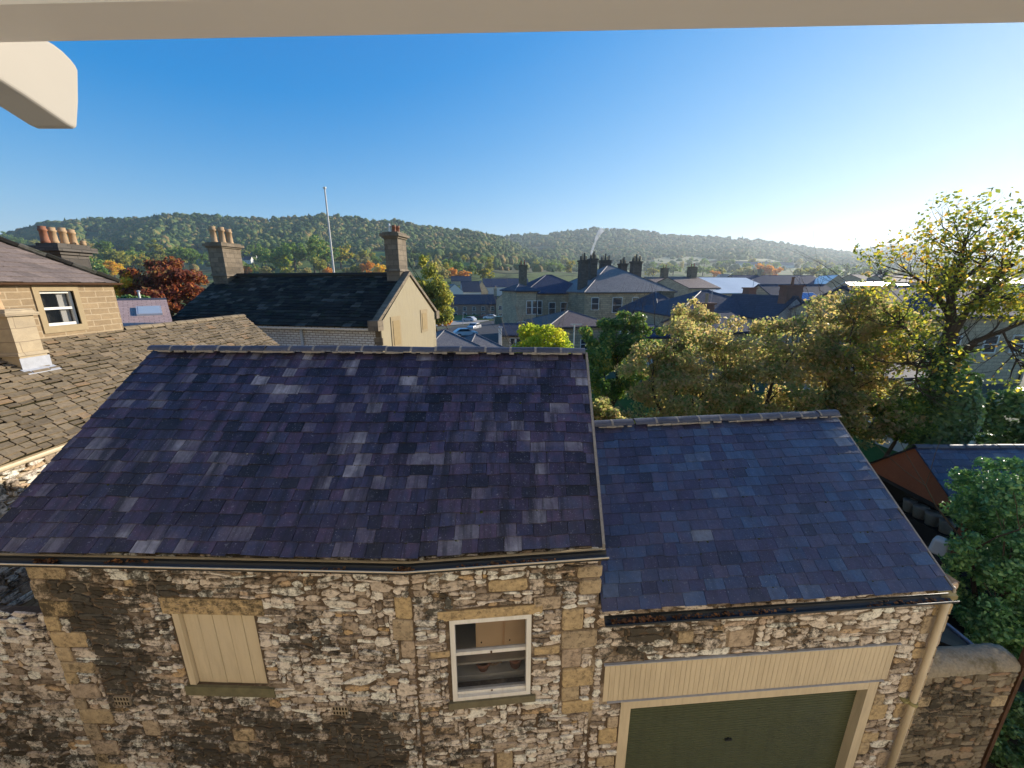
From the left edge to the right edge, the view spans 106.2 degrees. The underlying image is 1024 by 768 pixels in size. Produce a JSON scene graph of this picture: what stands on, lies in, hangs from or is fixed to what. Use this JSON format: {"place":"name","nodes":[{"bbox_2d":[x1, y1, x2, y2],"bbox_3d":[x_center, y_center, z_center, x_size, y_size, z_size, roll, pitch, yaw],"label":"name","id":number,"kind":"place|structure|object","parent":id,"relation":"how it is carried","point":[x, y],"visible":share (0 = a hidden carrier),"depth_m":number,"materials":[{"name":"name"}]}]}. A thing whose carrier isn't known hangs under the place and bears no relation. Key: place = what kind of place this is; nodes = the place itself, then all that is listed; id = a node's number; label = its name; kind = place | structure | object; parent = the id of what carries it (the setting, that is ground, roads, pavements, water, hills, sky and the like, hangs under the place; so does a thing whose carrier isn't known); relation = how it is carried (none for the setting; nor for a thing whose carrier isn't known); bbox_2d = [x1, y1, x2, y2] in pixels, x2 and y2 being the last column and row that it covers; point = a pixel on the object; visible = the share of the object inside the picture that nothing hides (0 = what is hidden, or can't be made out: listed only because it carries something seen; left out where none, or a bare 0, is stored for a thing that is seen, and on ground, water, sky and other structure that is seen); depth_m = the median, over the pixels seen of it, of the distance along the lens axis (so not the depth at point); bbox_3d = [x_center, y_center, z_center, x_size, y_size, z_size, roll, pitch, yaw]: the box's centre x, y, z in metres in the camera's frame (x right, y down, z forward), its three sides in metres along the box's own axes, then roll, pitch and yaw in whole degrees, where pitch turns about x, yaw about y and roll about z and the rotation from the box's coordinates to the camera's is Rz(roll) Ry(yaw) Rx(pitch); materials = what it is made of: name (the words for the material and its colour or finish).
{"place":"outdoors","nodes":[
{"label":"outdoors","id":0,"kind":"place"},
{"bbox_2d":[86,224,577,320],"bbox_3d":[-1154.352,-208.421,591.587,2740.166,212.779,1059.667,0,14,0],"label":"hill","id":1,"kind":"structure","parent":0,"point":[513,273],"depth_m":402.21,"materials":[{"name":"green plant"}]},
{"bbox_2d":[89,256,108,273],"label":"broadleaf tree","id":2,"kind":"object","parent":1,"relation":"on","point":[100,267],"visible":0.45,"depth_m":291.14,"materials":[{"name":"green plant"}]},
{"bbox_2d":[92,240,113,261],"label":"broadleaf tree","id":3,"kind":"object","parent":1,"relation":"on","point":[105,246],"visible":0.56,"depth_m":433.74,"materials":[{"name":"green plant"}]},
{"bbox_2d":[97,260,125,276],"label":"broadleaf tree","id":4,"kind":"object","parent":1,"relation":"on","point":[113,267],"visible":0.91,"depth_m":323.36,"materials":[{"name":"yellow plant"}]},
{"bbox_2d":[99,248,131,267],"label":"broadleaf tree","id":5,"kind":"object","parent":1,"relation":"on","point":[116,256],"visible":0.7,"depth_m":372.81,"materials":[{"name":"green plant"}]},
{"bbox_2d":[128,252,152,268],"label":"broadleaf tree","id":6,"kind":"object","parent":1,"relation":"on","point":[136,260],"visible":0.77,"depth_m":413.24,"materials":[{"name":"green plant"}]},
{"bbox_2d":[145,239,166,260],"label":"broadleaf tree","id":7,"kind":"object","parent":1,"relation":"on","point":[159,253],"visible":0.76,"depth_m":436.25,"materials":[{"name":"green plant"}]},
{"bbox_2d":[176,246,208,264],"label":"broadleaf tree","id":8,"kind":"object","parent":1,"relation":"on","point":[192,255],"visible":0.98,"depth_m":425.73,"materials":[{"name":"green plant"}]},
{"bbox_2d":[254,243,269,265],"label":"broadleaf tree","id":9,"kind":"object","parent":1,"relation":"on","point":[257,253],"visible":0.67,"depth_m":418.40,"materials":[{"name":"green plant"}]},
{"bbox_2d":[261,242,293,268],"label":"broadleaf tree","id":10,"kind":"object","parent":1,"relation":"on","point":[279,253],"visible":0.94,"depth_m":356.08,"materials":[{"name":"green plant"}]},
{"bbox_2d":[0,212,556,272],"bbox_3d":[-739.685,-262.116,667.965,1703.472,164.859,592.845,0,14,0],"label":"woods","id":11,"kind":"object","parent":1,"relation":"on","point":[355,232],"visible":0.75,"depth_m":759.59,"materials":[{"name":"green plant"}]},
{"bbox_2d":[274,242,307,271],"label":"broadleaf tree","id":12,"kind":"object","parent":1,"relation":"on","point":[299,253],"visible":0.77,"depth_m":403.87,"materials":[{"name":"green plant"}]},
{"bbox_2d":[306,237,320,272],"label":"broadleaf tree","id":13,"kind":"object","parent":1,"relation":"on","point":[311,250],"visible":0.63,"depth_m":364.84,"materials":[{"name":"green plant"}]},
{"bbox_2d":[311,257,326,272],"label":"broadleaf tree","id":14,"kind":"object","parent":1,"relation":"on","point":[319,264],"visible":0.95,"depth_m":353.50,"materials":[{"name":"green plant"}]},
{"bbox_2d":[312,234,339,262],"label":"broadleaf tree","id":15,"kind":"object","parent":1,"relation":"on","point":[324,252],"visible":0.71,"depth_m":406.60,"materials":[{"name":"green plant"}]},
{"bbox_2d":[332,244,354,268],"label":"broadleaf tree","id":16,"kind":"object","parent":1,"relation":"on","point":[345,254],"visible":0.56,"depth_m":437.39,"materials":[{"name":"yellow plant"}]},
{"bbox_2d":[451,276,471,284],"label":"dark house","id":17,"kind":"structure","parent":1,"relation":"on","point":[456,280],"depth_m":249.92,"materials":[{"name":"stone"}]},
{"bbox_2d":[437,321,499,343],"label":"road","id":18,"kind":"structure","parent":0,"point":[488,330],"depth_m":82.56,"materials":[{"name":"grey asphalt"}]},
{"bbox_2d":[453,328,477,335],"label":"parked car","id":19,"kind":"object","parent":18,"relation":"on","point":[462,331],"visible":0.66,"depth_m":66.97,"materials":[{"name":"blue paint"}]},
{"bbox_2d":[0,22,1023,256],"label":"sky","id":20,"kind":"structure","parent":0,"point":[834,134],"materials":[{"name":"blue"}]},
{"bbox_2d":[654,257,715,263],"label":"field","id":21,"kind":"structure","parent":0,"point":[668,259],"depth_m":989.88,"materials":[{"name":"green plant"}]},
{"bbox_2d":[511,232,932,280],"bbox_3d":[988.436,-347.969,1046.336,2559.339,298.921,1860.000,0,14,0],"label":"hill","id":22,"kind":"structure","parent":0,"point":[788,271],"depth_m":716.58,"materials":[{"name":"green plant"}]},
{"bbox_2d":[497,226,911,271],"bbox_3d":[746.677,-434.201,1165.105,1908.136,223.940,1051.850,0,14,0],"label":"woods","id":23,"kind":"object","parent":22,"relation":"on","point":[617,245],"visible":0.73,"depth_m":1262.87,"materials":[{"name":"green plant"}]},
{"bbox_2d":[755,263,774,274],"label":"broadleaf tree","id":24,"kind":"object","parent":22,"relation":"on","point":[768,269],"visible":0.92,"depth_m":476.93,"materials":[{"name":"orange plant"}]},
{"bbox_2d":[816,266,843,275],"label":"spreading tree","id":25,"kind":"object","parent":22,"relation":"on","point":[836,270],"visible":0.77,"depth_m":455.47,"materials":[{"name":"green plant"}]},
{"bbox_2d":[850,265,878,273],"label":"spreading tree","id":26,"kind":"object","parent":22,"relation":"on","point":[864,270],"visible":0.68,"depth_m":544.93,"materials":[{"name":"green plant"}]},
{"bbox_2d":[436,321,1023,421],"bbox_3d":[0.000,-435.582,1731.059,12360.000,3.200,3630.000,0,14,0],"label":"ground","id":27,"kind":"structure","parent":0,"point":[761,388],"depth_m":27.77,"materials":[{"name":"green plant"}]},
{"bbox_2d":[0,605,98,767],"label":"side wall","id":28,"kind":"structure","parent":27,"relation":"on","point":[41,723],"depth_m":4.61,"materials":[{"name":"stone"}]},
{"bbox_2d":[0,226,123,338],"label":"hip roofed house","id":29,"kind":"structure","parent":27,"relation":"on","point":[63,287],"depth_m":8.71,"materials":[{"name":"slate"},{"name":"sandstone"},{"name":"painted wood"}]},
{"bbox_2d":[39,291,78,325],"bbox_3d":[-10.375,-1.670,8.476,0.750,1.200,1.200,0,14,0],"label":"window","id":30,"kind":"structure","parent":29,"relation":"in","point":[56,308],"depth_m":8.61,"materials":[{"name":"white paint"}]},
{"bbox_2d":[113,271,135,296],"bbox_3d":[-39.159,-6.914,39.709,3.820,9.319,3.370,0,14,0],"label":"yellow tree","id":31,"kind":"object","parent":27,"relation":"on","point":[126,281],"visible":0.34,"depth_m":37.96,"materials":[{"name":"green plant"}]},
{"bbox_2d":[0,292,279,605],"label":"slated range","id":32,"kind":"structure","parent":27,"relation":"on","point":[56,393],"depth_m":7.25,"materials":[{"name":"stone"}]},
{"bbox_2d":[116,298,171,326],"bbox_3d":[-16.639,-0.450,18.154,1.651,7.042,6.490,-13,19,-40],"label":"roof light house","id":33,"kind":"structure","parent":27,"relation":"on","point":[136,311],"depth_m":16.24,"materials":[{"name":"stone"}]},
{"bbox_2d":[118,256,209,317],"bbox_3d":[-36.529,-7.899,40.305,9.440,10.884,7.518,0,14,0],"label":"copper tree","id":34,"kind":"object","parent":27,"relation":"on","point":[165,278],"visible":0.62,"depth_m":39.04,"materials":[{"name":"red plant"}]},
{"bbox_2d":[172,224,439,351],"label":"gabled cottage","id":35,"kind":"structure","parent":27,"relation":"on","point":[392,305],"depth_m":19.45,"materials":[{"name":"stone"}]},
{"bbox_2d":[323,187,334,272],"bbox_3d":[-13.350,-6.875,29.208,0.240,14.790,0.228,0,14,0],"label":"flagpole","id":36,"kind":"object","parent":27,"relation":"on","point":[332,259],"visible":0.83,"depth_m":28.10,"materials":[{"name":"white metal"}]},
{"bbox_2d":[406,250,454,331],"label":"deciduous tree","id":37,"kind":"object","parent":27,"relation":"on","point":[437,289],"visible":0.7,"depth_m":43.82,"materials":[{"name":"green plant"}]},
{"bbox_2d":[436,329,480,352],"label":"outbuilding","id":38,"kind":"structure","parent":27,"relation":"on","point":[444,337],"depth_m":32.09,"materials":[{"name":"stone"}]},
{"bbox_2d":[460,281,480,293],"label":"bungalow","id":39,"kind":"object","parent":27,"relation":"on","point":[469,287],"visible":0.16,"depth_m":169.14,"materials":[{"name":"stone"}]},
{"bbox_2d":[451,286,496,314],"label":"terraced house","id":40,"kind":"structure","parent":27,"relation":"on","point":[471,304],"depth_m":126.19,"materials":[{"name":"grey stone"}]},
{"bbox_2d":[463,333,503,352],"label":"outbuilding","id":41,"kind":"structure","parent":27,"relation":"on","point":[478,339],"depth_m":34.21,"materials":[{"name":"stone"}]},
{"bbox_2d":[483,279,527,295],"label":"workshop","id":42,"kind":"structure","parent":27,"relation":"on","point":[499,284],"depth_m":191.70,"materials":[{"name":"grey stone"}]},
{"bbox_2d":[500,323,527,346],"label":"lean shed","id":43,"kind":"structure","parent":27,"relation":"on","point":[511,333],"depth_m":40.24,"materials":[{"name":"stone"}]},
{"bbox_2d":[500,284,540,322],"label":"side tower","id":44,"kind":"structure","parent":27,"relation":"on","point":[529,294],"depth_m":56.25,"materials":[{"name":"stone"}]},
{"bbox_2d":[511,323,573,352],"bbox_3d":[2.089,-1.687,26.349,4.372,5.030,3.521,0,14,0],"label":"lime bush","id":45,"kind":"object","parent":27,"relation":"on","point":[531,334],"visible":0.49,"depth_m":25.31,"materials":[{"name":"green plant"}]},
{"bbox_2d":[518,260,572,316],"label":"hall wing","id":46,"kind":"structure","parent":27,"relation":"on","point":[552,294],"depth_m":64.83,"materials":[{"name":"beige stone"}]},
{"bbox_2d":[479,261,612,352],"bbox_3d":[2.208,-4.684,27.096,10.659,9.248,6.823,5,15,17],"label":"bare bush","id":47,"kind":"object","parent":27,"relation":"on","point":[529,312],"visible":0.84,"depth_m":27.43,"materials":[{"name":"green plant"}]},
{"bbox_2d":[524,310,602,350],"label":"annexe","id":48,"kind":"structure","parent":27,"relation":"on","point":[576,318],"depth_m":42.44,"materials":[{"name":"tile"}]},
{"bbox_2d":[592,396,627,419],"bbox_3d":[1.966,2.704,8.432,0.905,4.970,0.989,0,14,0],"label":"shrub","id":49,"kind":"object","parent":27,"relation":"on","point":[603,409],"visible":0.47,"depth_m":7.84,"materials":[{"name":"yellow plant"}]},
{"bbox_2d":[566,251,677,337],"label":"hall","id":50,"kind":"structure","parent":27,"relation":"on","point":[606,277],"depth_m":60.98,"materials":[{"name":"weathered grey slate"},{"name":"buff sandstone"},{"name":"glass"}]},
{"bbox_2d":[615,291,675,334],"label":"slate house","id":51,"kind":"structure","parent":27,"relation":"on","point":[654,297],"depth_m":49.52,"materials":[{"name":"stone"}]},
{"bbox_2d":[620,324,671,367],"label":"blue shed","id":52,"kind":"structure","parent":27,"relation":"on","point":[654,336],"depth_m":30.09,"materials":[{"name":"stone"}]},
{"bbox_2d":[644,265,669,286],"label":"town house","id":53,"kind":"structure","parent":27,"relation":"on","point":[664,272],"depth_m":96.26,"materials":[{"name":"stone"}]},
{"bbox_2d":[658,263,720,296],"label":"town house","id":54,"kind":"structure","parent":27,"relation":"on","point":[691,282],"depth_m":88.87,"materials":[{"name":"stone"}]},
{"bbox_2d":[631,282,757,328],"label":"slate house","id":55,"kind":"structure","parent":27,"relation":"on","point":[726,302],"depth_m":43.15,"materials":[{"name":"stone"}]},
{"bbox_2d":[661,289,758,384],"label":"dormer house","id":56,"kind":"structure","parent":27,"relation":"on","point":[711,305],"depth_m":28.13,"materials":[{"name":"stone"}]},
{"bbox_2d":[699,277,759,295],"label":"market hall","id":57,"kind":"structure","parent":27,"relation":"on","point":[729,286],"depth_m":94.28,"materials":[{"name":"metal"}]},
{"bbox_2d":[731,276,805,355],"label":"gabled house","id":58,"kind":"structure","parent":27,"relation":"on","point":[760,306],"depth_m":36.60,"materials":[{"name":"stone"}]},
{"bbox_2d":[728,267,815,283],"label":"long hall","id":59,"kind":"structure","parent":27,"relation":"on","point":[775,279],"depth_m":126.62,"materials":[{"name":"stone"}]},
{"bbox_2d":[587,409,959,767],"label":"garage","id":60,"kind":"structure","parent":27,"relation":"on","point":[802,513],"depth_m":4.76,"materials":[{"name":"stone"}]},
{"bbox_2d":[625,690,856,767],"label":"roller door","id":61,"kind":"structure","parent":60,"relation":"in","point":[806,730],"depth_m":5.06,"materials":[{"name":"green paint"}]},
{"bbox_2d":[609,597,947,624],"bbox_3d":[2.967,2.462,4.191,3.884,0.050,0.110,-1,14,-4],"label":"gutter","id":62,"kind":"object","parent":60,"relation":"on","point":[626,621],"visible":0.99,"depth_m":4.13,"materials":[{"name":"black metal"}]},
{"bbox_2d":[755,284,832,301],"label":"slate house","id":63,"kind":"structure","parent":27,"relation":"on","point":[774,289],"depth_m":55.05,"materials":[{"name":"stone"}]},
{"bbox_2d":[814,274,843,288],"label":"glazed hall","id":64,"kind":"structure","parent":27,"relation":"on","point":[838,279],"depth_m":114.86,"materials":[{"name":"glass"}]},
{"bbox_2d":[842,270,881,281],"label":"town house","id":65,"kind":"structure","parent":27,"relation":"on","point":[855,277],"depth_m":148.09,"materials":[{"name":"stone"}]},
{"bbox_2d":[870,268,927,284],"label":"town house","id":66,"kind":"structure","parent":27,"relation":"on","point":[876,278],"depth_m":143.09,"materials":[{"name":"stone"}]},
{"bbox_2d":[786,258,1023,383],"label":"tall house","id":67,"kind":"structure","parent":27,"relation":"on","point":[981,326],"depth_m":27.72,"materials":[{"name":"stone"}]},
{"bbox_2d":[980,335,1000,353],"bbox_3d":[33.984,-2.821,27.331,1.150,1.300,0.069,-1,14,-6],"label":"window","id":68,"kind":"structure","parent":67,"relation":"in","point":[997,337],"depth_m":27.34,"materials":[{"name":"grey glass"}]},
{"bbox_2d":[591,392,1015,539],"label":"lawn","id":69,"kind":"structure","parent":0,"point":[876,452],"depth_m":18.12,"materials":[{"name":"green plant"}]},
{"bbox_2d":[578,273,674,419],"bbox_3d":[5.306,-1.530,19.488,4.733,7.973,5.579,9,17,32],"label":"chestnut tree","id":70,"kind":"object","parent":69,"relation":"on","point":[608,351],"visible":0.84,"depth_m":19.41,"materials":[{"name":"green plant"}]},
{"bbox_2d":[605,311,750,423],"bbox_3d":[5.524,0.716,13.350,4.592,6.494,3.517,-4,15,-17],"label":"cherry tree","id":71,"kind":"object","parent":69,"relation":"on","point":[670,371],"visible":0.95,"depth_m":12.86,"materials":[{"name":"green plant"}]},
{"bbox_2d":[669,296,720,395],"bbox_3d":[8.187,-0.626,17.905,2.080,6.778,2.364,-11,18,-37],"label":"garden tree","id":72,"kind":"object","parent":69,"relation":"on","point":[702,315],"visible":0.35,"depth_m":17.02,"materials":[{"name":"green plant"}]},
{"bbox_2d":[701,296,868,414],"bbox_3d":[8.896,0.385,13.530,5.362,7.039,4.833,0,14,0],"label":"cherry tree","id":73,"kind":"object","parent":69,"relation":"on","point":[769,367],"visible":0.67,"depth_m":12.91,"materials":[{"name":"green plant"}]},
{"bbox_2d":[790,356,928,422],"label":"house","id":74,"kind":"structure","parent":69,"relation":"on","point":[911,374],"depth_m":19.14,"materials":[{"name":"stone"}]},
{"bbox_2d":[786,210,963,449],"bbox_3d":[11.991,-0.960,13.546,4.786,9.695,7.263,8,17,30],"label":"cherry tree","id":75,"kind":"object","parent":69,"relation":"on","point":[858,424],"visible":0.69,"depth_m":12.35,"materials":[{"name":"green plant"}]},
{"bbox_2d":[866,387,937,456],"bbox_3d":[11.848,2.168,12.096,1.535,4.224,1.666,-5,15,-20],"label":"garden bush","id":76,"kind":"object","parent":69,"relation":"on","point":[915,434],"visible":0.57,"depth_m":11.38,"materials":[{"name":"green plant"}]},
{"bbox_2d":[875,394,982,451],"bbox_3d":[17.446,1.952,16.180,1.413,3.370,2.790,-3,15,-10],"label":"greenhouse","id":77,"kind":"object","parent":69,"relation":"on","point":[898,447],"depth_m":16.67,"materials":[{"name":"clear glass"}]},
{"bbox_2d":[838,187,1023,449],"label":"ivy clad tree","id":78,"kind":"object","parent":69,"relation":"on","point":[952,391],"visible":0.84,"depth_m":10.74,"materials":[{"name":"green plant"}]},
{"bbox_2d":[869,444,1023,554],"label":"garden shed","id":79,"kind":"structure","parent":69,"relation":"on","point":[899,483],"depth_m":9.41,"materials":[{"name":"wood"}]},
{"bbox_2d":[969,386,1023,446],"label":"yew bush","id":80,"kind":"object","parent":69,"relation":"on","point":[997,424],"visible":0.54,"depth_m":11.84,"materials":[{"name":"green plant"}]},
{"bbox_2d":[938,587,1023,767],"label":"yard","id":81,"kind":"structure","parent":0,"point":[953,622],"depth_m":8.00,"materials":[{"name":"green plant"}]},
{"bbox_2d":[927,536,955,571],"bbox_3d":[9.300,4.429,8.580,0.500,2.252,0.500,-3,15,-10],"label":"white sack","id":82,"kind":"object","parent":81,"relation":"on","point":[936,546],"visible":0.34,"depth_m":8.27,"materials":[{"name":"white plastic"}]},
{"bbox_2d":[897,502,997,586],"bbox_3d":[11.200,4.120,10.092,1.100,1.000,2.100,0,14,0],"label":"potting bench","id":83,"kind":"object","parent":81,"relation":"on","point":[927,534],"visible":0.07,"depth_m":9.93,"materials":[{"name":"wood"}]},
{"bbox_2d":[902,497,917,512],"bbox_3d":[10.850,3.320,10.513,0.297,0.340,0.297,0,14,0],"label":"bucket","id":84,"kind":"object","parent":83,"relation":"on","point":[908,502],"visible":0.94,"depth_m":10.46,"materials":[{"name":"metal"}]},
{"bbox_2d":[912,503,929,519],"bbox_3d":[10.850,3.392,10.231,0.339,0.340,0.339,0,14,0],"label":"bucket","id":85,"kind":"object","parent":83,"relation":"on","point":[918,512],"visible":0.94,"depth_m":10.17,"materials":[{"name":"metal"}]},
{"bbox_2d":[924,509,942,526],"bbox_3d":[10.850,3.473,9.918,0.360,0.340,0.360,0,14,0],"label":"bucket","id":86,"kind":"object","parent":83,"relation":"on","point":[932,517],"visible":0.84,"depth_m":9.86,"materials":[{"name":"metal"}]},
{"bbox_2d":[939,517,955,534],"bbox_3d":[10.850,3.553,9.605,0.318,0.340,0.318,0,14,0],"label":"bucket","id":87,"kind":"object","parent":83,"relation":"on","point":[945,527],"visible":0.69,"depth_m":9.55,"materials":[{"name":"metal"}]},
{"bbox_2d":[884,436,1023,678],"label":"evergreen bush","id":88,"kind":"object","parent":81,"relation":"on","point":[983,617],"visible":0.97,"depth_m":7.41,"materials":[{"name":"green plant"}]},
{"bbox_2d":[939,623,973,645],"bbox_3d":[6.045,4.524,6.035,1.190,2.236,1.259,0,14,0],"label":"lean to","id":89,"kind":"object","parent":81,"relation":"on","point":[951,636],"visible":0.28,"depth_m":5.51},
{"bbox_2d":[896,643,1020,767],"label":"boundary wall","id":90,"kind":"structure","parent":81,"relation":"on","point":[963,699],"depth_m":5.18,"materials":[{"name":"brown stone"}]},
{"bbox_2d":[979,647,1023,767],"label":"gate post","id":91,"kind":"object","parent":81,"relation":"on","point":[1002,717],"visible":0.5,"depth_m":5.25,"materials":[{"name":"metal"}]},
{"bbox_2d":[988,691,1023,767],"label":"shrub","id":92,"kind":"object","parent":81,"relation":"on","point":[1004,752],"visible":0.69,"depth_m":5.79,"materials":[{"name":"green plant"}]},
{"label":"alley","id":93,"kind":"structure","parent":0,"visible":0},
{"bbox_2d":[0,345,608,767],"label":"stone barn","id":94,"kind":"structure","parent":93,"relation":"on","point":[226,489],"depth_m":4.33,"materials":[{"name":"stone"}]},
{"bbox_2d":[32,558,555,573],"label":"leaf litter","id":95,"kind":"object","parent":94,"relation":"on","point":[119,561],"visible":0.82,"depth_m":3.84,"materials":[{"name":"brown plant"}]},
{"bbox_2d":[455,623,524,664],"bbox_3d":[-0.273,3.163,4.783,1.487,0.030,0.610,-1,14,-5],"label":"shelf","id":96,"kind":"object","parent":94,"relation":"attached to","point":[465,635],"visible":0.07,"depth_m":4.57,"materials":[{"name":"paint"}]},
{"bbox_2d":[449,614,531,701],"bbox_3d":[-0.234,3.051,4.340,0.887,1.127,0.116,-1,14,-5],"label":"window frame","id":97,"kind":"structure","parent":94,"relation":"in","point":[523,687],"depth_m":4.35,"materials":[{"name":"white paint"}]},
{"bbox_2d":[457,659,524,681],"bbox_3d":[-0.276,3.794,4.976,1.487,0.816,0.550,-1,14,-5],"label":"work bench","id":98,"kind":"object","parent":94,"relation":"attached to","point":[472,672],"visible":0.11,"depth_m":4.64,"materials":[{"name":"brown wood"}]},
{"bbox_2d":[475,619,524,646],"bbox_3d":[0.032,2.795,4.715,0.961,0.667,0.357,-1,14,-5],"label":"wall cupboard","id":99,"kind":"object","parent":94,"relation":"attached to","point":[506,632],"depth_m":4.57,"materials":[{"name":"brown wood"}]},
{"bbox_2d":[476,621,502,646],"bbox_3d":[-0.268,2.845,4.531,0.314,0.632,0.038,-1,14,-5],"label":"cupboard door","id":100,"kind":"structure","parent":99,"relation":"in","point":[487,633],"depth_m":4.56,"materials":[{"name":"brown wood"}]},
{"bbox_2d":[504,619,524,644],"bbox_3d":[0.214,2.834,4.576,0.607,0.632,0.038,-1,14,-5],"label":"cupboard door","id":101,"kind":"structure","parent":99,"relation":"in","point":[514,630],"depth_m":4.59,"materials":[{"name":"brown wood"}]},
{"bbox_2d":[0,0,1023,128],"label":"house","id":102,"kind":"structure","parent":93,"relation":"on","point":[38,81],"depth_m":0.32,"materials":[{"name":"white paint"}]},
{"bbox_3d":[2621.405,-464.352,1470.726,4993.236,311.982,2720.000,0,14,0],"label":"hill","id":103,"kind":"structure","parent":0,"visible":0},
{"bbox_2d":[849,243,1023,268],"bbox_3d":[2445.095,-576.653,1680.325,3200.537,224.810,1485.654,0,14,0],"label":"woods","id":104,"kind":"object","parent":103,"relation":"on","point":[902,251],"visible":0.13,"depth_m":1918.53,"materials":[{"name":"green plant"}]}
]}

